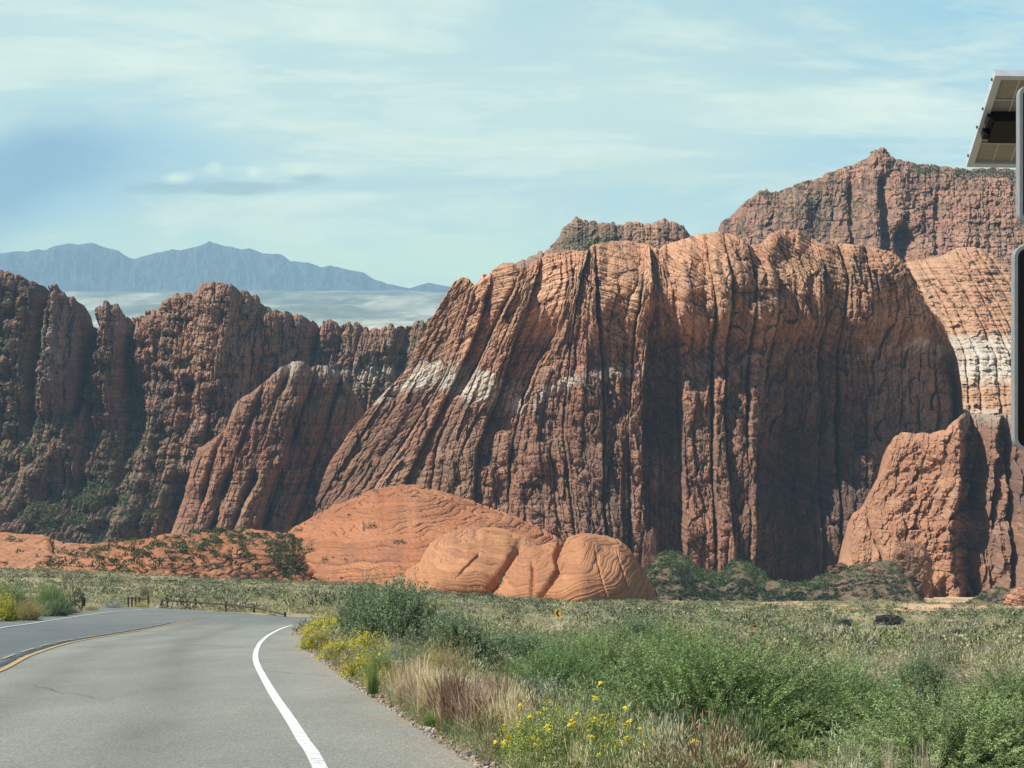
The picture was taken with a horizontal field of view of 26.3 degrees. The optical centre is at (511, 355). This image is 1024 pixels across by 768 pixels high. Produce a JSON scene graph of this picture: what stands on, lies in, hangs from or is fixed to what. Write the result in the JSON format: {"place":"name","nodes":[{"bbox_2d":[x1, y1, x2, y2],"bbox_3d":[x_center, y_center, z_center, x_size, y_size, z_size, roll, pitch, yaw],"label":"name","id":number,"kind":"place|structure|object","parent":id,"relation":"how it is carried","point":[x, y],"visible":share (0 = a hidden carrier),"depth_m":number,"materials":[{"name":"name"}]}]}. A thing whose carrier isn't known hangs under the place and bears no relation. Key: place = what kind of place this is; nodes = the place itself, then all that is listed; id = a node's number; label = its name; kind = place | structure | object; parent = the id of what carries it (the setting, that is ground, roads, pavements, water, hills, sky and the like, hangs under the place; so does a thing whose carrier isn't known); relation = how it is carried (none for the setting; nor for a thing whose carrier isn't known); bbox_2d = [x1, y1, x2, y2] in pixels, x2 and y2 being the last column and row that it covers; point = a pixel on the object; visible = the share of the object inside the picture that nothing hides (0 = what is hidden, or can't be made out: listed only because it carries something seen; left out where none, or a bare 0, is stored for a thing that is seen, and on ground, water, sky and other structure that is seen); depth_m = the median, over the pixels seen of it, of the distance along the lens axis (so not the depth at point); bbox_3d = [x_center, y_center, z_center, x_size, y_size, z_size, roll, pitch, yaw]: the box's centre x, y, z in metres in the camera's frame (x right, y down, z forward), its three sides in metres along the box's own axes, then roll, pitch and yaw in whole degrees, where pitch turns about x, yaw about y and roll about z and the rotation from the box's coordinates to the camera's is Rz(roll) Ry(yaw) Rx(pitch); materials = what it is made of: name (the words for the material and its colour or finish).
{"place":"outdoors","nodes":[
{"label":"outdoors","id":0,"kind":"place"},
{"bbox_2d":[0,529,322,582],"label":"sandstone hill","id":1,"kind":"structure","parent":0,"point":[30,546],"depth_m":609.09,"materials":[{"name":"orange stone"}]},
{"bbox_2d":[42,559,61,568],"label":"bush","id":2,"kind":"object","parent":1,"relation":"on","point":[52,564],"visible":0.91,"depth_m":555.01,"materials":[{"name":"green plant"}]},
{"bbox_2d":[44,553,72,565],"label":"bush","id":3,"kind":"object","parent":1,"relation":"on","point":[61,561],"visible":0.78,"depth_m":564.28,"materials":[{"name":"green plant"}]},
{"bbox_2d":[90,556,107,570],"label":"bush","id":4,"kind":"object","parent":1,"relation":"on","point":[102,565],"visible":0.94,"depth_m":557.55,"materials":[{"name":"green plant"}]},
{"bbox_2d":[122,544,140,555],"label":"bush","id":5,"kind":"object","parent":1,"relation":"on","point":[131,551],"visible":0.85,"depth_m":601.12,"materials":[{"name":"green plant"}]},
{"bbox_2d":[130,547,143,564],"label":"bush","id":6,"kind":"object","parent":1,"relation":"on","point":[135,557],"visible":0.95,"depth_m":577.56,"materials":[{"name":"green plant"}]},
{"bbox_2d":[0,526,315,581],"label":"hill scrub","id":7,"kind":"object","parent":1,"relation":"on","point":[183,544],"visible":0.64,"depth_m":627.11,"materials":[{"name":"green plant"}]},
{"bbox_2d":[273,548,289,561],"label":"bush","id":8,"kind":"object","parent":1,"relation":"on","point":[279,554],"visible":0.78,"depth_m":636.80,"materials":[{"name":"green plant"}]},
{"bbox_2d":[279,565,295,576],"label":"bush","id":9,"kind":"object","parent":1,"relation":"on","point":[288,571],"visible":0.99,"depth_m":620.20,"materials":[{"name":"green plant"}]},
{"bbox_2d":[283,551,301,565],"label":"bush","id":10,"kind":"object","parent":1,"relation":"on","point":[292,561],"visible":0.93,"depth_m":634.22,"materials":[{"name":"green plant"}]},
{"bbox_2d":[0,270,432,543],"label":"cliff","id":11,"kind":"structure","parent":0,"point":[221,394],"depth_m":1380.81,"materials":[{"name":"stone"}]},
{"bbox_2d":[0,277,430,543],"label":"cliff scrub","id":12,"kind":"object","parent":11,"relation":"on","point":[78,519],"visible":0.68,"depth_m":1327.82,"materials":[{"name":"green plant"}]},
{"bbox_2d":[0,241,450,291],"bbox_3d":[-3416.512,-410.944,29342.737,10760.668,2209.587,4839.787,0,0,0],"label":"mountain range","id":13,"kind":"structure","parent":0,"point":[81,267],"depth_m":28075.24,"materials":[{"name":"blue stone"}]},
{"bbox_2d":[171,361,364,533],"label":"cliff","id":14,"kind":"structure","parent":0,"point":[261,488],"depth_m":1216.29,"materials":[{"name":"stone"}]},
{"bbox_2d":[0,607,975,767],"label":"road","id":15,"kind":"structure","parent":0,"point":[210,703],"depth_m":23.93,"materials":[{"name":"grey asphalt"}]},
{"bbox_2d":[12,593,57,620],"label":"golden bush","id":16,"kind":"object","parent":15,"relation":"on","point":[28,614],"visible":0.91,"depth_m":94.79,"materials":[{"name":"yellow plant"}]},
{"bbox_2d":[0,623,170,665],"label":"tar seam","id":17,"kind":"object","parent":15,"relation":"on","point":[12,659],"visible":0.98,"depth_m":46.63,"materials":[{"name":"black asphalt"}]},
{"bbox_2d":[78,601,100,610],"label":"golden bush","id":18,"kind":"object","parent":15,"relation":"on","point":[93,608],"visible":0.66,"depth_m":149.91,"materials":[{"name":"beige plant"}]},
{"bbox_2d":[0,619,184,658],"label":"road marking","id":19,"kind":"object","parent":15,"relation":"on","point":[65,640],"visible":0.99,"depth_m":49.97,"materials":[{"name":"yellow paint"}]},
{"bbox_2d":[0,616,219,670],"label":"road marking","id":20,"kind":"object","parent":15,"relation":"on","point":[13,663],"visible":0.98,"depth_m":45.20,"materials":[{"name":"yellow paint"}]},
{"bbox_2d":[99,600,127,607],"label":"sagebrush","id":21,"kind":"object","parent":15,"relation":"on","point":[117,605],"visible":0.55,"depth_m":174.93,"materials":[{"name":"green plant"}]},
{"bbox_2d":[253,625,327,767],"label":"road marking","id":22,"kind":"object","parent":15,"relation":"on","point":[314,756],"visible":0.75,"depth_m":20.46,"materials":[{"name":"white paint"}]},
{"bbox_2d":[0,290,1023,767],"bbox_3d":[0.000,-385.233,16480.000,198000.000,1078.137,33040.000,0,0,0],"label":"ground","id":23,"kind":"structure","parent":0,"point":[380,310],"depth_m":11751.64,"materials":[{"name":"soil"}]},
{"bbox_2d":[0,588,25,621],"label":"flowering bush","id":24,"kind":"object","parent":23,"relation":"on","point":[7,609],"visible":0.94,"depth_m":91.83,"materials":[{"name":"yellow plant"}]},
{"bbox_2d":[0,575,50,620],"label":"bush","id":25,"kind":"object","parent":23,"relation":"on","point":[18,592],"visible":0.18,"depth_m":95.91,"materials":[{"name":"green plant"}]},
{"bbox_2d":[28,578,81,614],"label":"bush","id":26,"kind":"object","parent":23,"relation":"on","point":[45,593],"visible":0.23,"depth_m":119.80,"materials":[{"name":"green plant"}]},
{"bbox_2d":[37,596,72,616],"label":"bush","id":27,"kind":"object","parent":23,"relation":"on","point":[55,610],"visible":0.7,"depth_m":111.80,"materials":[{"name":"green plant"}]},
{"bbox_2d":[63,580,85,610],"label":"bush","id":28,"kind":"object","parent":23,"relation":"on","point":[74,592],"visible":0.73,"depth_m":139.89,"materials":[{"name":"green plant"}]},
{"bbox_2d":[127,596,149,606],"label":"log fence","id":29,"kind":"object","parent":23,"relation":"on","point":[138,598],"visible":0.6,"depth_m":204.93,"materials":[{"name":"brown wood"}]},
{"bbox_2d":[135,571,155,597],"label":"bush","id":30,"kind":"object","parent":23,"relation":"on","point":[144,592],"visible":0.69,"depth_m":259.81,"materials":[{"name":"green plant"}]},
{"bbox_2d":[160,598,285,616],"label":"log fence","id":31,"kind":"object","parent":23,"relation":"on","point":[195,602],"visible":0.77,"depth_m":142.72,"materials":[{"name":"brown wood"}]},
{"bbox_2d":[292,621,331,649],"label":"flowering bush","id":32,"kind":"object","parent":23,"relation":"on","point":[309,644],"visible":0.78,"depth_m":45.91,"materials":[{"name":"yellow plant"}]},
{"bbox_2d":[298,612,334,635],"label":"flowering bush","id":33,"kind":"object","parent":23,"relation":"on","point":[314,623],"visible":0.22,"depth_m":59.90,"materials":[{"name":"yellow plant"}]},
{"bbox_2d":[311,635,360,660],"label":"flowering bush","id":34,"kind":"object","parent":23,"relation":"on","point":[339,644],"visible":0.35,"depth_m":38.89,"materials":[{"name":"yellow plant"}]},
{"bbox_2d":[317,563,380,635],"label":"bush","id":35,"kind":"object","parent":23,"relation":"on","point":[347,615],"visible":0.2,"depth_m":49.89,"materials":[{"name":"green plant"}]},
{"bbox_2d":[332,650,371,678],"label":"flowering bush","id":36,"kind":"object","parent":23,"relation":"on","point":[352,669],"visible":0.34,"depth_m":30.94,"materials":[{"name":"yellow plant"}]},
{"bbox_2d":[346,626,389,650],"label":"flowering bush","id":37,"kind":"object","parent":23,"relation":"on","point":[363,641],"visible":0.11,"depth_m":39.99,"materials":[{"name":"yellow plant"}]},
{"bbox_2d":[364,662,386,697],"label":"grass tuft","id":38,"kind":"object","parent":23,"relation":"on","point":[374,686],"visible":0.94,"depth_m":25.48,"materials":[{"name":"green plant"}]},
{"bbox_2d":[354,638,401,684],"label":"flowering bush","id":39,"kind":"object","parent":23,"relation":"on","point":[380,661],"visible":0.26,"depth_m":27.94,"materials":[{"name":"green plant"}]},
{"bbox_2d":[355,635,417,665],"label":"sagebrush","id":40,"kind":"object","parent":23,"relation":"on","point":[393,650],"visible":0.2,"depth_m":30.99,"materials":[{"name":"green plant"}]},
{"bbox_2d":[324,555,457,649],"bbox_3d":[-2.223,4.800,41.969,2.878,2.048,2.676,0,0,22],"label":"bush","id":41,"kind":"object","parent":23,"relation":"on","point":[397,610],"visible":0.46,"depth_m":41.69,"materials":[{"name":"green plant"}]},
{"bbox_2d":[301,633,515,767],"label":"verge gravel","id":42,"kind":"structure","parent":23,"relation":"on","point":[430,732],"depth_m":18.78,"materials":[{"name":"beige gravel"}]},
{"bbox_2d":[393,678,426,708],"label":"grass tuft","id":43,"kind":"object","parent":23,"relation":"on","point":[411,688],"visible":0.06,"depth_m":21.47,"materials":[{"name":"beige plant"}]},
{"bbox_2d":[401,684,419,713],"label":"grass tuft","id":44,"kind":"object","parent":23,"relation":"on","point":[411,699],"visible":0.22,"depth_m":21.29,"materials":[{"name":"beige plant"}]},
{"bbox_2d":[379,649,457,683],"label":"golden bush","id":45,"kind":"object","parent":23,"relation":"on","point":[413,667],"visible":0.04,"depth_m":24.98,"materials":[{"name":"beige plant"}]},
{"bbox_2d":[288,484,563,583],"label":"sandstone dome","id":46,"kind":"structure","parent":23,"relation":"on","point":[416,519],"depth_m":694.11,"materials":[{"name":"orange stone"}]},
{"bbox_2d":[413,708,438,728],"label":"grass tuft","id":47,"kind":"object","parent":23,"relation":"on","point":[431,721],"visible":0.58,"depth_m":19.28,"materials":[{"name":"green plant"}]},
{"bbox_2d":[416,686,438,713],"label":"grass tuft","id":48,"kind":"object","parent":23,"relation":"on","point":[431,699],"visible":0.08,"depth_m":19.78,"materials":[{"name":"beige plant"}]},
{"bbox_2d":[400,629,476,674],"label":"golden bush","id":49,"kind":"object","parent":23,"relation":"on","point":[441,658],"visible":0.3,"depth_m":26.98,"materials":[{"name":"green plant"}]},
{"bbox_2d":[396,598,517,671],"bbox_3d":[-0.873,4.556,35.941,2.162,1.253,2.134,0,0,8],"label":"bush","id":50,"kind":"object","parent":23,"relation":"on","point":[457,634],"visible":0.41,"depth_m":35.80,"materials":[{"name":"green plant"}]},
{"bbox_2d":[385,527,541,593],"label":"sandstone dome","id":51,"kind":"structure","parent":23,"relation":"on","point":[472,560],"depth_m":595.86,"materials":[{"name":"orange stone"}]},
{"bbox_2d":[483,735,502,754],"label":"grass tuft","id":52,"kind":"object","parent":23,"relation":"on","point":[491,740],"visible":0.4,"depth_m":15.79,"materials":[{"name":"green plant"}]},
{"bbox_2d":[0,566,1023,634],"bbox_3d":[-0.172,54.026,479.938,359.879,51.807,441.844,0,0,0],"label":"valley scrub","id":53,"kind":"object","parent":23,"relation":"on","point":[746,610],"visible":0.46,"depth_m":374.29,"materials":[{"name":"green plant"}]},
{"bbox_2d":[0,606,1023,694],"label":"valley scrub","id":54,"kind":"object","parent":23,"relation":"on","point":[875,649],"visible":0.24,"depth_m":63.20,"materials":[{"name":"green plant"}]},
{"bbox_2d":[490,702,535,720],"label":"grass tuft","id":55,"kind":"object","parent":23,"relation":"on","point":[524,709],"visible":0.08,"depth_m":17.00,"materials":[{"name":"beige plant"}]},
{"bbox_2d":[474,617,566,667],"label":"bush","id":56,"kind":"object","parent":23,"relation":"on","point":[514,640],"visible":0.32,"depth_m":39.78,"materials":[{"name":"green plant"}]},
{"bbox_2d":[21,591,1023,639],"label":"valley scrub","id":57,"kind":"object","parent":23,"relation":"on","point":[296,609],"visible":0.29,"depth_m":204.37,"materials":[{"name":"green plant"}]},
{"bbox_2d":[493,695,552,764],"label":"flowering bush","id":58,"kind":"object","parent":23,"relation":"on","point":[516,725],"visible":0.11,"depth_m":15.19,"materials":[{"name":"yellow plant"}]},
{"bbox_2d":[475,666,590,704],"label":"sagebrush","id":59,"kind":"object","parent":23,"relation":"on","point":[539,688],"visible":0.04,"depth_m":20.98,"materials":[{"name":"green plant"}]},
{"bbox_2d":[472,625,640,709],"bbox_3d":[0.417,3.293,23.026,1.959,0.876,1.820,0,0,33],"label":"bush","id":60,"kind":"object","parent":23,"relation":"on","point":[575,668],"visible":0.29,"depth_m":22.84,"materials":[{"name":"green plant"}]},
{"bbox_2d":[499,681,621,767],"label":"flowering bush","id":61,"kind":"object","parent":23,"relation":"on","point":[540,734],"visible":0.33,"depth_m":14.54,"materials":[{"name":"green plant"}]},
{"bbox_2d":[493,533,657,600],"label":"sandstone dome","id":62,"kind":"structure","parent":23,"relation":"on","point":[580,566],"depth_m":554.44,"materials":[{"name":"orange stone"}]},
{"bbox_2d":[485,612,675,698],"bbox_3d":[0.956,3.672,27.104,2.806,1.094,2.686,0,0,14],"label":"bush","id":63,"kind":"object","parent":23,"relation":"on","point":[597,640],"visible":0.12,"depth_m":26.87,"materials":[{"name":"green plant"}]},
{"bbox_2d":[302,614,878,767],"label":"verge grass","id":64,"kind":"structure","parent":23,"relation":"on","point":[700,757],"depth_m":14.15,"materials":[{"name":"green plant"}]},
{"bbox_2d":[549,694,647,765],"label":"flowering bush","id":65,"kind":"object","parent":23,"relation":"on","point":[600,723],"visible":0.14,"depth_m":14.38,"materials":[{"name":"green plant"}]},
{"bbox_2d":[587,602,691,653],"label":"bush","id":66,"kind":"object","parent":23,"relation":"on","point":[636,628],"visible":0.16,"depth_m":59.79,"materials":[{"name":"green plant"}]},
{"bbox_2d":[585,718,696,767],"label":"flowering bush","id":67,"kind":"object","parent":23,"relation":"on","point":[628,737],"visible":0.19,"depth_m":13.59,"materials":[{"name":"green plant"}]},
{"bbox_2d":[641,527,656,570],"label":"rock outcrop","id":68,"kind":"object","parent":23,"relation":"on","point":[649,548],"visible":0.64,"depth_m":997.79,"materials":[{"name":"stone"}]},
{"bbox_2d":[343,642,1011,714],"bbox_3d":[3.680,4.895,31.933,13.754,2.512,16.147,0,0,0],"label":"valley scrub","id":69,"kind":"object","parent":23,"relation":"on","point":[638,695],"visible":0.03,"depth_m":33.66,"materials":[{"name":"green plant"}]},
{"bbox_2d":[609,607,773,680],"bbox_3d":[2.415,4.423,32.905,3.007,1.240,2.974,0,0,-18],"label":"bush","id":70,"kind":"object","parent":23,"relation":"on","point":[673,643],"visible":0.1,"depth_m":32.90,"materials":[{"name":"green plant"}]},
{"bbox_2d":[546,599,903,761],"bbox_3d":[1.662,2.471,17.094,3.098,1.236,3.065,0,0,20],"label":"bush","id":71,"kind":"object","parent":23,"relation":"on","point":[707,683],"visible":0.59,"depth_m":16.79,"materials":[{"name":"green plant"}]},
{"bbox_2d":[833,619,857,626],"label":"lava rock","id":72,"kind":"object","parent":23,"relation":"on","point":[846,621],"visible":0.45,"depth_m":208.90,"materials":[{"name":"black stone"}]},
{"bbox_2d":[827,745,868,767],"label":"grass tuft","id":73,"kind":"object","parent":23,"relation":"on","point":[841,766],"visible":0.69,"depth_m":12.79,"materials":[{"name":"beige plant"}]},
{"bbox_2d":[761,640,935,734],"bbox_3d":[3.105,3.192,21.026,1.926,0.872,1.790,0,0,25],"label":"bush","id":74,"kind":"object","parent":23,"relation":"on","point":[861,685],"visible":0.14,"depth_m":20.83,"materials":[{"name":"green plant"}]},
{"bbox_2d":[873,614,905,624],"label":"lava rock","id":75,"kind":"object","parent":23,"relation":"on","point":[894,619],"visible":0.64,"depth_m":219.63,"materials":[{"name":"black stone"}]},
{"bbox_2d":[872,735,916,767],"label":"grass tuft","id":76,"kind":"object","parent":23,"relation":"on","point":[888,763],"visible":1,"depth_m":12.81,"materials":[{"name":"beige plant"}]},
{"bbox_2d":[781,665,1023,767],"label":"bush","id":77,"kind":"object","parent":23,"relation":"on","point":[991,739],"visible":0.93,"depth_m":14.26,"materials":[{"name":"green plant"}]},
{"bbox_2d":[892,541,932,597],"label":"rock outcrop","id":78,"kind":"object","parent":23,"relation":"on","point":[910,553],"visible":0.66,"depth_m":844.99,"materials":[{"name":"stone"}]},
{"bbox_2d":[875,676,952,724],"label":"bush","id":79,"kind":"object","parent":23,"relation":"on","point":[911,700],"visible":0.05,"depth_m":20.95,"materials":[{"name":"green plant"}]},
{"bbox_2d":[904,571,924,599],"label":"rock outcrop","id":80,"kind":"object","parent":23,"relation":"on","point":[917,585],"visible":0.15,"depth_m":782.23,"materials":[{"name":"stone"}]},
{"bbox_2d":[882,641,964,711],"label":"bush","id":81,"kind":"object","parent":23,"relation":"on","point":[917,668],"visible":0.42,"depth_m":29.86,"materials":[{"name":"green plant"}]},
{"bbox_2d":[901,737,945,767],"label":"grass tuft","id":82,"kind":"object","parent":23,"relation":"on","point":[925,762],"visible":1,"depth_m":12.81,"materials":[{"name":"beige plant"}]},
{"bbox_2d":[870,643,986,691],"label":"bush","id":83,"kind":"object","parent":23,"relation":"on","point":[933,667],"visible":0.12,"depth_m":40.04,"materials":[{"name":"green plant"}]},
{"bbox_2d":[938,629,978,640],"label":"lava rock","id":84,"kind":"object","parent":23,"relation":"on","point":[965,631],"visible":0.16,"depth_m":101.79,"materials":[{"name":"grey stone"}]},
{"bbox_2d":[922,637,1023,730],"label":"bush","id":85,"kind":"object","parent":23,"relation":"on","point":[984,695],"visible":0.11,"depth_m":21.07,"materials":[{"name":"green plant"}]},
{"bbox_2d":[961,646,1023,694],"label":"bush","id":86,"kind":"object","parent":23,"relation":"on","point":[998,671],"visible":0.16,"depth_m":38.09,"materials":[{"name":"green plant"}]},
{"bbox_2d":[966,70,1023,449],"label":"roadside display","id":87,"kind":"object","parent":23,"relation":"on","point":[998,139],"visible":1,"depth_m":12.60,"materials":[{"name":"metal"}]},
{"bbox_2d":[1003,586,1023,605],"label":"rock outcrop","id":88,"kind":"object","parent":23,"relation":"on","point":[1015,596],"visible":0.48,"depth_m":557.41,"materials":[{"name":"stone"}]},
{"bbox_2d":[0,0,1023,287],"label":"sky","id":89,"kind":"structure","parent":0,"point":[403,143],"materials":[{"name":"blue"}]},
{"bbox_2d":[377,654,694,767],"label":"feather grass","id":90,"kind":"structure","parent":0,"point":[450,686],"depth_m":18.80,"materials":[{"name":"beige plant"}]},
{"bbox_2d":[515,217,690,266],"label":"mountain","id":91,"kind":"structure","parent":0,"point":[667,230],"depth_m":1482.92,"materials":[{"name":"stone"}]},
{"bbox_2d":[524,217,682,265],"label":"cliff scrub","id":92,"kind":"object","parent":91,"relation":"on","point":[650,231],"visible":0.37,"depth_m":1475.92,"materials":[{"name":"green plant"}]},
{"bbox_2d":[305,229,963,582],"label":"cliff","id":93,"kind":"structure","parent":0,"point":[662,493],"depth_m":1101.34,"materials":[{"name":"stone"}]},
{"bbox_2d":[316,231,959,569],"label":"cliff scrub","id":94,"kind":"object","parent":93,"relation":"on","point":[716,273],"visible":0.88,"depth_m":1104.47,"materials":[{"name":"green plant"}]},
{"bbox_2d":[647,552,1020,603],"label":"talus slope","id":95,"kind":"structure","parent":0,"point":[849,593],"depth_m":737.65,"materials":[{"name":"green plant"}]},
{"bbox_2d":[645,549,1015,603],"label":"talus scrub","id":96,"kind":"object","parent":95,"relation":"on","point":[719,580],"visible":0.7,"depth_m":741.43,"materials":[{"name":"green plant"}]},
{"bbox_2d":[718,147,1023,265],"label":"mountain","id":97,"kind":"structure","parent":0,"point":[912,237],"depth_m":1670.13,"materials":[{"name":"stone"}]},
{"bbox_2d":[722,150,1022,264],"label":"cliff scrub","id":98,"kind":"object","parent":97,"relation":"on","point":[988,172],"visible":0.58,"depth_m":1704.64,"materials":[{"name":"green plant"}]},
{"bbox_2d":[838,413,1023,596],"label":"cliff","id":99,"kind":"structure","parent":0,"point":[949,500],"depth_m":937.90,"materials":[{"name":"stone"}]},
{"bbox_2d":[904,415,1022,596],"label":"cliff scrub","id":100,"kind":"object","parent":99,"relation":"on","point":[959,544],"visible":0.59,"depth_m":923.42,"materials":[{"name":"green plant"}]},
{"bbox_2d":[905,246,1010,414],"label":"slickrock slope","id":101,"kind":"structure","parent":0,"point":[973,323],"depth_m":1270.52,"materials":[{"name":"stone"}]},
{"bbox_2d":[914,252,1010,406],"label":"cliff scrub","id":102,"kind":"object","parent":101,"relation":"on","point":[981,304],"visible":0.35,"depth_m":1289.43,"materials":[{"name":"green plant"}]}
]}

